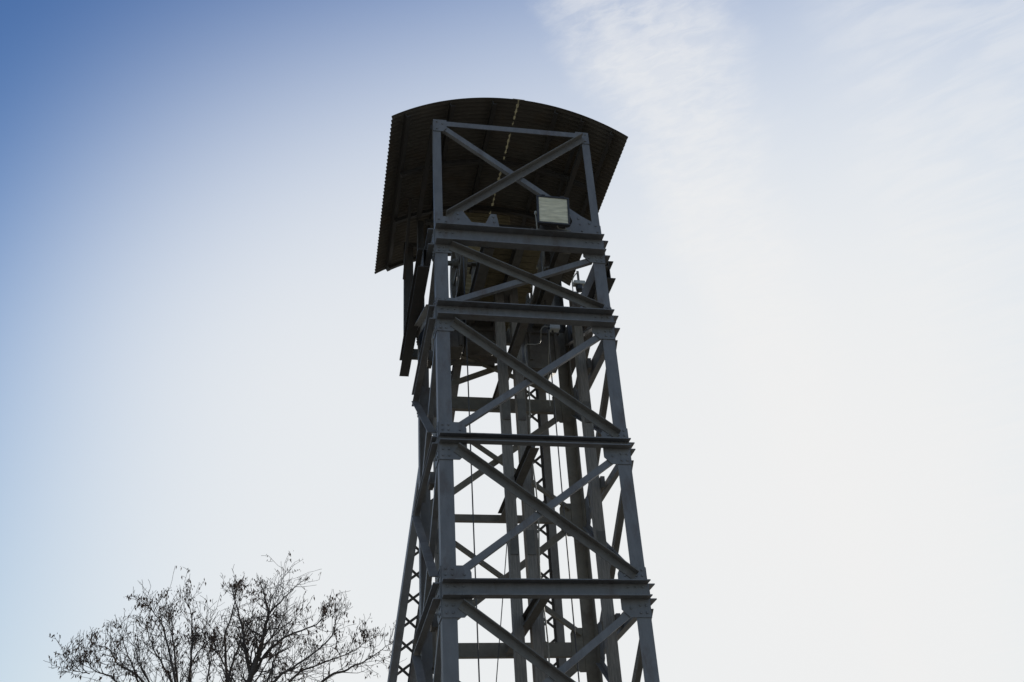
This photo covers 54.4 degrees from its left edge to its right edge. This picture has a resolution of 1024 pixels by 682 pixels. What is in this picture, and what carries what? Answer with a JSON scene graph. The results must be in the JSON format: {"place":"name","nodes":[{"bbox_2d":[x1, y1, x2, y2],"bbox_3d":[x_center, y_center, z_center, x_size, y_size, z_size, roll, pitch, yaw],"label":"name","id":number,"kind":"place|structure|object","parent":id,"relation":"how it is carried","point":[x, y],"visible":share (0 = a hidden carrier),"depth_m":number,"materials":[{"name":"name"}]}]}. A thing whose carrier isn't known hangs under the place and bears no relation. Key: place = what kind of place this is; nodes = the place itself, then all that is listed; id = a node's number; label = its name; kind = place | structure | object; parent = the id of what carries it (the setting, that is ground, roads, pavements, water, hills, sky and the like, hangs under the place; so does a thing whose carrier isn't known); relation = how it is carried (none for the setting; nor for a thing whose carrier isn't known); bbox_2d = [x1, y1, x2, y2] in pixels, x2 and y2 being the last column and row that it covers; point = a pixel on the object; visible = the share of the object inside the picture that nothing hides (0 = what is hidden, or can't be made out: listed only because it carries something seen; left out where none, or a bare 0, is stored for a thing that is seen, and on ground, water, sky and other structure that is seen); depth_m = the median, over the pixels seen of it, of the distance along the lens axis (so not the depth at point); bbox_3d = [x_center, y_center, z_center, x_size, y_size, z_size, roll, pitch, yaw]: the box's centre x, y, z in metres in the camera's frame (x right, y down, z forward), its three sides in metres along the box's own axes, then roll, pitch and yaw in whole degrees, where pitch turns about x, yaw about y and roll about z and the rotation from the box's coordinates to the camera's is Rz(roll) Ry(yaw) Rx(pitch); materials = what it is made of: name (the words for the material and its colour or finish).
{"place":"outdoors","nodes":[
{"label":"outdoors","id":0,"kind":"place"},
{"bbox_2d":[0,0,1023,681],"label":"sky","id":1,"kind":"structure","parent":0,"point":[811,213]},
{"bbox_3d":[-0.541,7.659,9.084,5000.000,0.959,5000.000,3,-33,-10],"label":"ground","id":2,"kind":"structure","parent":0,"visible":0},
{"bbox_2d":[43,550,406,681],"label":"bare tree","id":3,"kind":"object","parent":2,"relation":"on","point":[254,667],"visible":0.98,"depth_m":25.27,"materials":[{"name":"brown plant"}]},
{"bbox_2d":[374,97,659,681],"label":"winding tower","id":4,"kind":"structure","parent":2,"relation":"on","point":[469,179],"depth_m":15.10,"materials":[{"name":"grey metal"}]},
{"bbox_2d":[463,256,479,681],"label":"hoist rope","id":5,"kind":"object","parent":4,"relation":"hanging from","point":[471,482],"visible":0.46,"depth_m":14.21,"materials":[{"name":"metal"}]},
{"bbox_2d":[496,543,506,681],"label":"signal wire","id":6,"kind":"object","parent":4,"relation":"attached to","point":[501,615],"visible":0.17,"depth_m":13.91,"materials":[{"name":"metal"}]},
{"bbox_2d":[525,358,549,661],"bbox_3d":[0.451,3.900,13.199,0.062,8.581,0.019,3,-33,-10],"label":"power cable","id":7,"kind":"object","parent":4,"relation":"attached to","point":[538,527],"visible":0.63,"depth_m":13.91,"materials":[{"name":"black rubber"}]},
{"bbox_2d":[534,194,570,230],"bbox_3d":[0.636,-1.940,15.304,0.603,0.538,0.308,3,-33,-10],"label":"flood light","id":8,"kind":"object","parent":4,"relation":"attached to","point":[553,211],"visible":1,"depth_m":15.22,"materials":[{"name":"white glass"}]},
{"bbox_2d":[547,324,559,332],"bbox_3d":[0.611,-0.242,14.787,0.173,0.270,0.128,3,-33,-10],"label":"junction box","id":9,"kind":"object","parent":4,"relation":"attached to","point":[553,328],"visible":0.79,"depth_m":14.71,"materials":[{"name":"grey plastic"}]},
{"bbox_2d":[524,326,547,357],"bbox_3d":[0.354,-0.034,15.158,0.105,0.338,0.951,6,-34,-15],"label":"lead","id":10,"kind":"object","parent":9,"relation":"attached to","point":[537,343],"visible":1,"depth_m":15.14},
{"bbox_2d":[548,332,550,405],"bbox_3d":[0.553,0.402,14.752,0.024,0.974,0.575,0,-32,-5],"label":"lead","id":11,"kind":"object","parent":9,"relation":"hanging from","point":[548,364],"visible":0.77,"depth_m":14.77,"materials":[{"name":"black rubber"}]},
{"bbox_2d":[540,254,579,681],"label":"hoist rope","id":12,"kind":"object","parent":4,"relation":"hanging from","point":[562,491],"visible":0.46,"depth_m":14.36,"materials":[{"name":"metal"}]},
{"bbox_2d":[573,271,584,292],"bbox_3d":[1.128,-1.011,16.852,0.200,0.430,0.130,3,-33,-10],"label":"work light","id":13,"kind":"object","parent":4,"relation":"attached to","point":[578,283],"visible":0.84,"depth_m":16.77,"materials":[{"name":"grey plastic"}]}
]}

